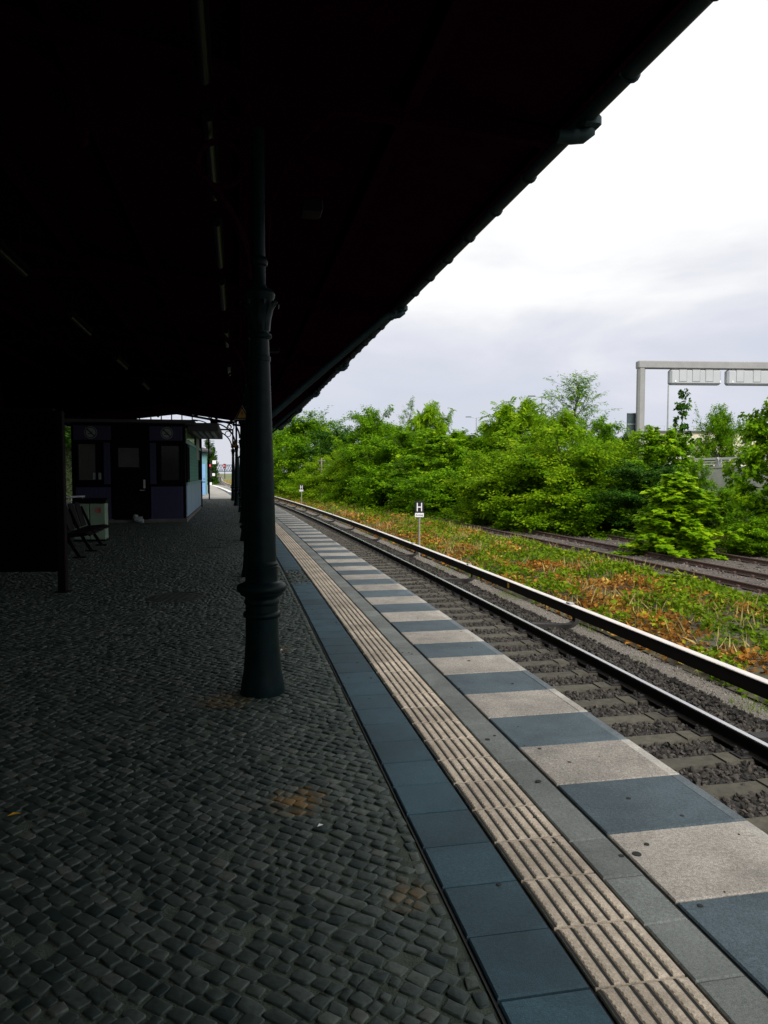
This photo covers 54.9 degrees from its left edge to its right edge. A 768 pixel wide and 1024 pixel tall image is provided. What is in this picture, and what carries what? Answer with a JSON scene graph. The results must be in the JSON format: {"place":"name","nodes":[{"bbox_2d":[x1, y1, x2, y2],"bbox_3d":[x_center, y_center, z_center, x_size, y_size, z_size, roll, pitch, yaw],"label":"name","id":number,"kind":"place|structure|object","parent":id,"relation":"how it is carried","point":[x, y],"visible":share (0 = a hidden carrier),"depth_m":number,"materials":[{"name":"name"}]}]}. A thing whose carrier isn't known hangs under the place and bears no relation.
{"place":"outdoors","nodes":[
{"label":"outdoors","id":0,"kind":"place"},
{"bbox_2d":[65,450,71,501],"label":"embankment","id":1,"kind":"structure","parent":0,"point":[68,481],"depth_m":56.04,"materials":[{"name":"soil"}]},
{"bbox_2d":[65,440,71,501],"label":"ivy","id":2,"kind":"object","parent":1,"relation":"on","point":[68,462],"visible":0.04,"depth_m":56.69,"materials":[{"name":"green plant"}]},
{"bbox_2d":[66,499,240,539],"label":"cobblestone paving","id":3,"kind":"structure","parent":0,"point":[218,517],"depth_m":21.83,"materials":[{"name":"grey stone"}]},
{"bbox_2d":[65,418,222,522],"bbox_3d":[-8.504,-1.515,27.871,4.670,3.225,10.100,-1,3,-11],"label":"platform kiosk","id":4,"kind":"object","parent":3,"relation":"on","point":[143,468],"visible":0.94,"depth_m":23.33,"materials":[{"name":"concrete"}]},
{"bbox_2d":[75,441,98,482],"bbox_3d":[-9.242,-1.551,23.015,0.660,1.280,0.050,-1,3,-11],"label":"window","id":5,"kind":"structure","parent":4,"relation":"in","point":[86,452],"depth_m":23.01,"materials":[{"name":"grey glass"}]},
{"bbox_2d":[84,426,96,438],"bbox_3d":[-9.111,-2.470,22.971,0.380,0.380,0.012,-1,3,-11],"label":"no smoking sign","id":6,"kind":"object","parent":4,"relation":"attached to","point":[90,432],"visible":1,"depth_m":22.97,"materials":[{"name":"plastic"}]},
{"bbox_2d":[113,443,148,519],"bbox_3d":[-7.969,-0.954,23.259,1.040,2.400,0.103,-1,3,-11],"label":"door","id":7,"kind":"structure","parent":4,"relation":"in","point":[130,460],"depth_m":23.28,"materials":[{"name":"metal"}]},
{"bbox_2d":[161,427,172,438],"bbox_3d":[-6.873,-2.494,23.409,0.380,0.380,0.012,-1,3,-11],"label":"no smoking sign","id":8,"kind":"object","parent":4,"relation":"attached to","point":[166,432],"visible":1,"depth_m":23.41,"materials":[{"name":"plastic"}]},
{"bbox_2d":[158,443,181,482],"bbox_3d":[-6.788,-1.557,23.495,0.700,1.240,0.050,-1,3,-11],"label":"window","id":9,"kind":"structure","parent":4,"relation":"in","point":[170,454],"depth_m":23.49,"materials":[{"name":"grey glass"}]},
{"bbox_2d":[186,444,189,481],"bbox_3d":[-6.464,-1.605,24.388,0.050,1.220,1.100,-1,3,-11],"label":"window","id":10,"kind":"structure","parent":4,"relation":"in","point":[187,446],"depth_m":23.89,"materials":[{"name":"black glass"}]},
{"bbox_2d":[204,439,214,498],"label":"antenna mast","id":11,"kind":"object","parent":3,"relation":"on","point":[208,445],"visible":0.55,"depth_m":43.50,"materials":[{"name":"metal"}]},
{"bbox_2d":[0,535,310,618],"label":"cobblestone paving","id":12,"kind":"structure","parent":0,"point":[212,571],"depth_m":11.15,"materials":[{"name":"grey stone"}]},
{"bbox_2d":[0,408,71,592],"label":"display board","id":13,"kind":"object","parent":12,"relation":"on","point":[33,520],"visible":1,"depth_m":9.73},
{"bbox_2d":[67,502,108,557],"bbox_3d":[-6.079,0.313,14.997,0.630,0.960,2.700,-1,3,-12],"label":"bench","id":14,"kind":"object","parent":12,"relation":"on","point":[79,513],"visible":0.85,"depth_m":14.94,"materials":[{"name":"black metal"}]},
{"bbox_2d":[72,498,108,541],"bbox_3d":[-6.830,0.178,17.224,0.730,0.990,0.380,-1,3,-10],"label":"waste bin","id":15,"kind":"object","parent":12,"relation":"on","point":[96,510],"visible":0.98,"depth_m":17.09,"materials":[{"name":"grey metal"}]},
{"bbox_2d":[202,486,230,498],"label":"platform surface","id":16,"kind":"object","parent":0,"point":[216,493],"visible":0.27,"depth_m":53.10,"materials":[{"name":"concrete"}]},
{"bbox_2d":[202,447,211,495],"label":"platform hut","id":17,"kind":"object","parent":16,"relation":"on","point":[204,471],"visible":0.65,"depth_m":49.07,"materials":[{"name":"teal metal"}]},
{"bbox_2d":[202,464,205,495],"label":"door","id":18,"kind":"structure","parent":17,"relation":"in","point":[203,465],"depth_m":49.06,"materials":[{"name":"paint"}]},
{"bbox_2d":[217,474,280,480],"bbox_3d":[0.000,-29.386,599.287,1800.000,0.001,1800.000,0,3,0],"label":"ground","id":19,"kind":"structure","parent":0,"point":[227,476],"depth_m":494.60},
{"bbox_2d":[204,439,220,484],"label":"poplar tree","id":20,"kind":"object","parent":19,"relation":"on","point":[214,468],"visible":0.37,"depth_m":109.68,"materials":[{"name":"green plant"}]},
{"bbox_2d":[231,425,308,489],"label":"round tree","id":21,"kind":"object","parent":19,"relation":"on","point":[280,468],"visible":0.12,"depth_m":96.00,"materials":[{"name":"green plant"}]},
{"bbox_2d":[277,454,340,500],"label":"willow bush","id":22,"kind":"object","parent":19,"relation":"on","point":[308,468],"visible":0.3,"depth_m":66.79,"materials":[{"name":"green plant"}]},
{"bbox_2d":[272,405,353,495],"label":"round tree","id":23,"kind":"object","parent":19,"relation":"on","point":[292,437],"visible":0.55,"depth_m":77.92,"materials":[{"name":"green plant"}]},
{"bbox_2d":[296,425,363,464],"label":"broadleaf tree","id":24,"kind":"object","parent":19,"relation":"on","point":[325,450],"visible":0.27,"depth_m":71.07,"materials":[{"name":"green plant"}]},
{"bbox_2d":[302,450,385,503],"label":"willow bush","id":25,"kind":"object","parent":19,"relation":"on","point":[337,466],"visible":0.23,"depth_m":59.15,"materials":[{"name":"green plant"}]},
{"bbox_2d":[321,404,404,504],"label":"broadleaf tree","id":26,"kind":"object","parent":19,"relation":"on","point":[369,427],"visible":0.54,"depth_m":55.15,"materials":[{"name":"green plant"}]},
{"bbox_2d":[345,463,408,511],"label":"leafy bush","id":27,"kind":"object","parent":19,"relation":"on","point":[371,489],"visible":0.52,"depth_m":48.77,"materials":[{"name":"green plant"}]},
{"bbox_2d":[343,422,432,504],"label":"broadleaf tree","id":28,"kind":"object","parent":19,"relation":"on","point":[388,448],"visible":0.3,"depth_m":52.03,"materials":[{"name":"green plant"}]},
{"bbox_2d":[398,395,414,448],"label":"birch tree","id":29,"kind":"object","parent":19,"relation":"on","point":[409,408],"visible":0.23,"depth_m":59.57,"materials":[{"name":"green plant"}]},
{"bbox_2d":[384,481,431,513],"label":"leafy bush","id":30,"kind":"object","parent":19,"relation":"on","point":[400,504],"visible":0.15,"depth_m":46.34,"materials":[{"name":"green plant"}]},
{"bbox_2d":[379,464,475,518],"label":"leafy bush","id":31,"kind":"object","parent":19,"relation":"on","point":[439,498],"visible":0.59,"depth_m":42.09,"materials":[{"name":"green plant"}]},
{"bbox_2d":[404,400,453,470],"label":"locust tree","id":32,"kind":"object","parent":19,"relation":"on","point":[421,421],"visible":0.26,"depth_m":56.16,"materials":[{"name":"green plant"}]},
{"bbox_2d":[386,427,478,511],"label":"maple tree","id":33,"kind":"object","parent":19,"relation":"on","point":[435,442],"visible":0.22,"depth_m":46.05,"materials":[{"name":"green plant"}]},
{"bbox_2d":[426,434,505,502],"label":"broadleaf tree","id":34,"kind":"object","parent":19,"relation":"on","point":[457,456],"visible":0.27,"depth_m":44.30,"materials":[{"name":"green plant"}]},
{"bbox_2d":[449,492,509,525],"bbox_3d":[5.711,-0.124,37.989,4.673,2.139,4.813,0,3,8],"label":"leafy bush","id":35,"kind":"object","parent":19,"relation":"on","point":[479,520],"visible":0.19,"depth_m":37.34,"materials":[{"name":"green plant"}]},
{"bbox_2d":[432,445,549,525],"bbox_3d":[6.079,-1.014,37.377,7.371,4.756,7.111,-3,4,-41],"label":"willow bush","id":36,"kind":"object","parent":19,"relation":"on","point":[471,492],"visible":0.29,"depth_m":36.41,"materials":[{"name":"green plant"}]},
{"bbox_2d":[218,477,767,816],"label":"trackbed","id":37,"kind":"structure","parent":19,"relation":"on","point":[717,742],"depth_m":7.89,"materials":[{"name":"gravel"}]},
{"bbox_2d":[217,475,767,833],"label":"railway track","id":38,"kind":"structure","parent":37,"relation":"on","point":[747,747],"depth_m":9.20,"materials":[{"name":"brown metal"}]},
{"bbox_2d":[221,476,767,742],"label":"third rail","id":39,"kind":"object","parent":38,"relation":"on","point":[740,678],"visible":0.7,"depth_m":11.76,"materials":[{"name":"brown metal"}]},
{"bbox_2d":[323,531,767,817],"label":"ballast stones","id":40,"kind":"object","parent":37,"relation":"on","point":[746,721],"visible":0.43,"depth_m":9.05,"materials":[{"name":"grey gravel"}]},
{"bbox_2d":[459,396,552,496],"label":"locust tree","id":41,"kind":"object","parent":19,"relation":"on","point":[509,420],"visible":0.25,"depth_m":43.91,"materials":[{"name":"green plant"}]},
{"bbox_2d":[482,502,570,533],"bbox_3d":[6.739,0.271,33.875,4.698,1.650,4.561,-3,4,-40],"label":"leafy bush","id":42,"kind":"object","parent":19,"relation":"on","point":[505,512],"visible":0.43,"depth_m":33.14,"materials":[{"name":"green plant"}]},
{"bbox_2d":[453,424,645,533],"bbox_3d":[8.365,-1.116,33.892,8.765,5.575,8.457,2,4,37],"label":"willow bush","id":43,"kind":"object","parent":19,"relation":"on","point":[563,480],"visible":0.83,"depth_m":32.68,"materials":[{"name":"green plant"}]},
{"bbox_2d":[515,408,585,492],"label":"locust tree","id":44,"kind":"object","parent":19,"relation":"on","point":[541,422],"visible":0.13,"depth_m":41.10,"materials":[{"name":"green plant"}]},
{"bbox_2d":[388,502,767,595],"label":"siding ballast","id":45,"kind":"structure","parent":19,"relation":"on","point":[719,562],"depth_m":21.80,"materials":[{"name":"gravel"}]},
{"bbox_2d":[387,504,767,594],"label":"siding track","id":46,"kind":"structure","parent":45,"relation":"on","point":[748,585],"depth_m":21.50,"materials":[{"name":"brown wood"}]},
{"bbox_2d":[411,515,767,596],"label":"siding stones","id":47,"kind":"object","parent":45,"relation":"on","point":[687,565],"visible":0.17,"depth_m":22.53,"materials":[{"name":"grey gravel"}]},
{"bbox_2d":[584,459,714,538],"bbox_3d":[10.358,-0.470,29.303,4.790,3.362,4.559,0,3,2],"label":"broadleaf tree","id":48,"kind":"object","parent":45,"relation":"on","point":[634,473],"visible":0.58,"depth_m":29.10,"materials":[{"name":"green plant"}]},
{"bbox_2d":[566,529,767,567],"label":"siding track","id":49,"kind":"structure","parent":45,"relation":"on","point":[750,560],"depth_m":22.90,"materials":[{"name":"brown metal"}]},
{"bbox_2d":[539,370,621,450],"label":"feathery tree","id":50,"kind":"object","parent":19,"relation":"on","point":[579,393],"visible":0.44,"depth_m":55.12,"materials":[{"name":"green plant"}]},
{"bbox_2d":[550,488,637,539],"bbox_3d":[9.287,0.158,30.889,4.505,2.423,4.640,3,4,40],"label":"leafy bush","id":51,"kind":"object","parent":19,"relation":"on","point":[591,521],"visible":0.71,"depth_m":30.13,"materials":[{"name":"green plant"}]},
{"bbox_2d":[562,411,643,488],"bbox_3d":[10.566,-1.815,37.124,4.430,6.291,4.532,0,3,-2],"label":"broadleaf tree","id":52,"kind":"object","parent":19,"relation":"on","point":[606,430],"visible":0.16,"depth_m":36.46,"materials":[{"name":"green plant"}]},
{"bbox_2d":[572,430,671,527],"bbox_3d":[11.228,-1.058,34.171,5.578,5.367,5.382,-1,3,-10],"label":"willow bush","id":53,"kind":"object","parent":19,"relation":"on","point":[632,439],"visible":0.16,"depth_m":33.12,"materials":[{"name":"green plant"}]},
{"bbox_2d":[614,424,708,528],"bbox_3d":[11.931,-1.318,31.865,4.297,5.048,3.991,-2,3,-26],"label":"maple tree","id":54,"kind":"object","parent":19,"relation":"on","point":[664,448],"visible":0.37,"depth_m":31.54,"materials":[{"name":"green plant"}]},
{"bbox_2d":[605,471,752,559],"bbox_3d":[9.148,0.274,23.623,4.430,3.150,4.044,-2,4,-36],"label":"maple sapling","id":55,"kind":"object","parent":19,"relation":"on","point":[676,510],"visible":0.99,"depth_m":23.09,"materials":[{"name":"green plant"}]},
{"bbox_2d":[665,388,695,471],"bbox_3d":[13.247,-2.300,33.065,1.652,6.398,1.807,0,3,7],"label":"maple tree","id":56,"kind":"object","parent":19,"relation":"on","point":[681,406],"visible":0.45,"depth_m":32.69,"materials":[{"name":"green plant"}]},
{"bbox_2d":[679,456,719,528],"bbox_3d":[12.342,-0.373,29.062,1.421,3.753,1.389,0,3,5],"label":"broadleaf tree","id":57,"kind":"object","parent":19,"relation":"on","point":[698,464],"visible":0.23,"depth_m":28.82,"materials":[{"name":"green plant"}]},
{"bbox_2d":[689,402,753,466],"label":"round tree","id":58,"kind":"object","parent":19,"relation":"on","point":[724,434],"visible":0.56,"depth_m":61.22,"materials":[{"name":"green plant"}]},
{"bbox_2d":[689,466,767,524],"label":"parapet wall","id":59,"kind":"structure","parent":19,"relation":"on","point":[717,474],"depth_m":34.68,"materials":[{"name":"concrete"}]},
{"bbox_2d":[666,457,765,466],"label":"guard rail","id":60,"kind":"object","parent":59,"relation":"on","point":[718,461],"visible":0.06,"depth_m":35.00,"materials":[{"name":"metal"}]},
{"bbox_2d":[698,481,762,532],"bbox_3d":[13.102,0.113,28.640,3.504,2.888,3.610,1,3,26],"label":"leafy bush","id":61,"kind":"object","parent":19,"relation":"on","point":[725,501],"visible":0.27,"depth_m":28.25,"materials":[{"name":"green plant"}]},
{"bbox_2d":[712,509,767,557],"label":"leafy bush","id":62,"kind":"object","parent":19,"relation":"on","point":[756,527],"visible":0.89,"depth_m":23.41,"materials":[{"name":"green plant"}]},
{"bbox_2d":[717,397,767,544],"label":"maple tree","id":63,"kind":"object","parent":19,"relation":"on","point":[756,429],"visible":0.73,"depth_m":24.80,"materials":[{"name":"green plant"}]},
{"bbox_2d":[751,446,767,516],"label":"maple tree","id":64,"kind":"object","parent":19,"relation":"on","point":[763,509],"visible":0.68,"depth_m":24.45,"materials":[{"name":"green plant"}]},
{"bbox_2d":[0,501,501,1023],"bbox_3d":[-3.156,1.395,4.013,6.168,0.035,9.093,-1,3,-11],"label":"cobblestone paving","id":65,"kind":"structure","parent":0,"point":[418,978],"depth_m":3.25,"materials":[{"name":"grey stone"}]},
{"bbox_2d":[144,592,204,601],"bbox_3d":[-2.690,1.104,9.523,0.760,0.030,0.760,0,3,0],"label":"manhole cover","id":66,"kind":"object","parent":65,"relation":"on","point":[174,596],"visible":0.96,"depth_m":9.48,"materials":[{"name":"grey metal"}]},
{"bbox_2d":[230,430,234,500],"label":"iron column","id":67,"kind":"structure","parent":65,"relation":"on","point":[232,476],"depth_m":41.56,"materials":[{"name":"metal"}]},
{"bbox_2d":[233,422,238,505],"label":"iron column","id":68,"kind":"structure","parent":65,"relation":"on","point":[236,494],"depth_m":35.27,"materials":[{"name":"metal"}]},
{"bbox_2d":[237,420,241,511],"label":"iron column","id":69,"kind":"structure","parent":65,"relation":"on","point":[239,442],"depth_m":29.63,"materials":[{"name":"metal"}]},
{"bbox_2d":[238,396,243,522],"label":"iron column","id":70,"kind":"structure","parent":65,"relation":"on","point":[241,435],"depth_m":23.24,"materials":[{"name":"metal"}]},
{"bbox_2d":[239,368,246,540],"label":"iron column","id":71,"kind":"structure","parent":65,"relation":"on","point":[241,507],"depth_m":17.19,"materials":[{"name":"metal"}]},
{"bbox_2d":[234,406,245,419],"bbox_3d":[-3.270,-2.296,17.085,0.363,0.330,0.112,0,3,0],"label":"warning sign","id":72,"kind":"object","parent":71,"relation":"attached to","point":[241,414],"visible":0.9,"depth_m":17.04,"materials":[{"name":"metal"}]},
{"bbox_2d":[239,318,249,576],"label":"iron column","id":73,"kind":"structure","parent":65,"relation":"on","point":[243,526],"depth_m":11.25,"materials":[{"name":"metal"}]},
{"bbox_2d":[236,126,286,698],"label":"iron column","id":74,"kind":"structure","parent":65,"relation":"on","point":[261,589],"depth_m":5.24,"materials":[{"name":"metal"}]},
{"bbox_2d":[264,199,322,218],"bbox_3d":[-0.640,-2.146,5.207,0.404,0.089,0.200,-1,3,-11],"label":"box lamp","id":75,"kind":"object","parent":74,"relation":"attached to","point":[311,208],"visible":1,"depth_m":5.17,"materials":[{"name":"metal"}]},
{"bbox_2d":[276,502,352,532],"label":"ballast stones","id":76,"kind":"object","parent":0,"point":[331,524],"visible":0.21,"depth_m":40.02,"materials":[{"name":"gravel"}]},
{"bbox_2d":[0,0,717,487],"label":"canopy","id":77,"kind":"structure","parent":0,"point":[436,142],"depth_m":6.71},
{"bbox_2d":[0,222,29,276],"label":"tube lamp","id":78,"kind":"object","parent":77,"relation":"hanging from","point":[9,255],"visible":1,"depth_m":8.31,"materials":[{"name":"metal"}]},
{"bbox_2d":[66,282,92,335],"bbox_3d":[-4.869,-3.249,11.845,0.100,0.586,1.529,-1,3,-11],"label":"tube lamp","id":79,"kind":"object","parent":77,"relation":"hanging from","point":[79,321],"visible":1,"depth_m":11.64,"materials":[{"name":"metal"}]},
{"bbox_2d":[113,333,128,369],"bbox_3d":[-5.696,-3.475,16.039,0.100,0.586,1.529,-1,3,-11],"label":"tube lamp","id":80,"kind":"object","parent":77,"relation":"hanging from","point":[121,361],"visible":1,"depth_m":15.76,"materials":[{"name":"metal"}]},
{"bbox_2d":[187,0,211,84],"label":"tube lamp","id":81,"kind":"object","parent":77,"relation":"hanging from","point":[198,10],"visible":1,"depth_m":4.00,"materials":[{"name":"metal"}]},
{"bbox_2d":[199,84,219,200],"bbox_3d":[-1.312,-2.912,5.595,0.100,0.586,1.529,-1,3,-11],"label":"tube lamp","id":82,"kind":"object","parent":77,"relation":"hanging from","point":[207,114],"visible":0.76,"depth_m":5.11,"materials":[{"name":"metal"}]},
{"bbox_2d":[211,201,224,268],"bbox_3d":[-1.726,-3.026,7.692,0.100,0.586,1.529,-1,3,-11],"label":"tube lamp","id":83,"kind":"object","parent":77,"relation":"hanging from","point":[216,224],"visible":0.86,"depth_m":7.38,"materials":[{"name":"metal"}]},
{"bbox_2d":[217,266,226,310],"bbox_3d":[-2.159,-3.144,9.889,0.100,0.586,1.529,-1,3,-11],"label":"tube lamp","id":84,"kind":"object","parent":77,"relation":"hanging from","point":[221,278],"visible":0.83,"depth_m":9.60,"materials":[{"name":"metal"}]},
{"bbox_2d":[226,492,504,1023],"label":"drain slot","id":85,"kind":"object","parent":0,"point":[469,953],"visible":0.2,"depth_m":2.98,"materials":[{"name":"black metal"}]},
{"bbox_2d":[140,0,767,473],"label":"sky","id":86,"kind":"structure","parent":0,"point":[646,238],"materials":[{"name":"white"}]},
{"bbox_2d":[220,487,727,1023],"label":"tactile paving","id":87,"kind":"structure","parent":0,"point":[628,967],"depth_m":3.02,"materials":[{"name":"tile"}]},
{"bbox_2d":[218,485,767,995],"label":"platform edge paving","id":88,"kind":"structure","parent":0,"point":[704,853],"depth_m":3.79,"materials":[{"name":"grey concrete"}]},
{"bbox_2d":[280,551,739,909],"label":"paving stains","id":89,"kind":"object","parent":88,"relation":"on","point":[636,853],"visible":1,"depth_m":3.43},
{"bbox_2d":[218,487,767,1023],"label":"grey paving","id":90,"kind":"structure","parent":0,"point":[725,985],"depth_m":3.05,"materials":[{"name":"concrete"}]},
{"bbox_2d":[227,492,301,570],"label":"blue paving","id":91,"kind":"structure","parent":90,"relation":"on","point":[286,559],"depth_m":13.74,"materials":[{"name":"tile"}]},
{"bbox_2d":[291,582,612,1023],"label":"blue paving","id":92,"kind":"structure","parent":90,"relation":"on","point":[518,950],"depth_m":2.98,"materials":[{"name":"tile"}]},
{"bbox_2d":[221,479,767,730],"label":"gravel path","id":93,"kind":"structure","parent":0,"point":[657,665],"depth_m":11.50,"materials":[{"name":"grey gravel"}]},
{"bbox_2d":[415,501,423,556],"bbox_3d":[1.133,0.547,23.722,0.283,1.794,0.088,0,3,0],"label":"stop sign","id":94,"kind":"object","parent":93,"relation":"on","point":[419,509],"visible":1,"depth_m":23.65,"materials":[{"name":"metal"}]},
{"bbox_2d":[326,518,767,715],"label":"grass tufts","id":95,"kind":"object","parent":93,"relation":"on","point":[633,655],"visible":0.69,"depth_m":10.58,"materials":[{"name":"green plant"}]},
{"bbox_2d":[223,485,767,842],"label":"platform edge nosing","id":96,"kind":"object","parent":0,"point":[744,822],"visible":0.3,"depth_m":4.57,"materials":[{"name":"grey concrete"}]},
{"bbox_2d":[277,500,767,704],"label":"bank","id":97,"kind":"structure","parent":0,"point":[705,675],"depth_m":12.72,"materials":[{"name":"green plant"}]},
{"bbox_2d":[275,491,429,529],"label":"withered weeds","id":98,"kind":"object","parent":97,"relation":"on","point":[357,515],"visible":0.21,"depth_m":42.00,"materials":[{"name":"green plant"}]},
{"bbox_2d":[274,490,457,528],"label":"weeds","id":99,"kind":"object","parent":97,"relation":"on","point":[366,512],"visible":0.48,"depth_m":46.40,"materials":[{"name":"green plant"}]},
{"bbox_2d":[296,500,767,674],"bbox_3d":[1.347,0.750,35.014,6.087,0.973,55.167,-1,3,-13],"label":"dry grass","id":100,"kind":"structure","parent":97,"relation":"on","point":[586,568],"depth_m":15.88,"materials":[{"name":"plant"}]},
{"bbox_2d":[358,521,767,673],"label":"withered weeds","id":101,"kind":"object","parent":97,"relation":"on","point":[742,656],"visible":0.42,"depth_m":15.01,"materials":[{"name":"orange plant"}]},
{"bbox_2d":[368,517,767,702],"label":"weeds","id":102,"kind":"object","parent":97,"relation":"on","point":[678,581],"visible":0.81,"depth_m":15.77,"materials":[{"name":"green plant"}]},
{"bbox_2d":[631,426,765,466],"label":"apartment block","id":103,"kind":"structure","parent":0,"point":[695,434],"depth_m":150.89,"materials":[{"name":"concrete"}]},
{"label":"motorway","id":104,"kind":"structure","parent":0,"visible":0},
{"bbox_2d":[636,360,767,457],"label":"sign gantry","id":105,"kind":"object","parent":104,"relation":"on","point":[708,373],"visible":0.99,"depth_m":44.67,"materials":[{"name":"grey metal"}]},
{"bbox_2d":[626,413,635,434],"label":"traffic sign","id":106,"kind":"object","parent":105,"relation":"attached to","point":[631,420],"visible":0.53,"depth_m":45.06,"materials":[{"name":"metal"}]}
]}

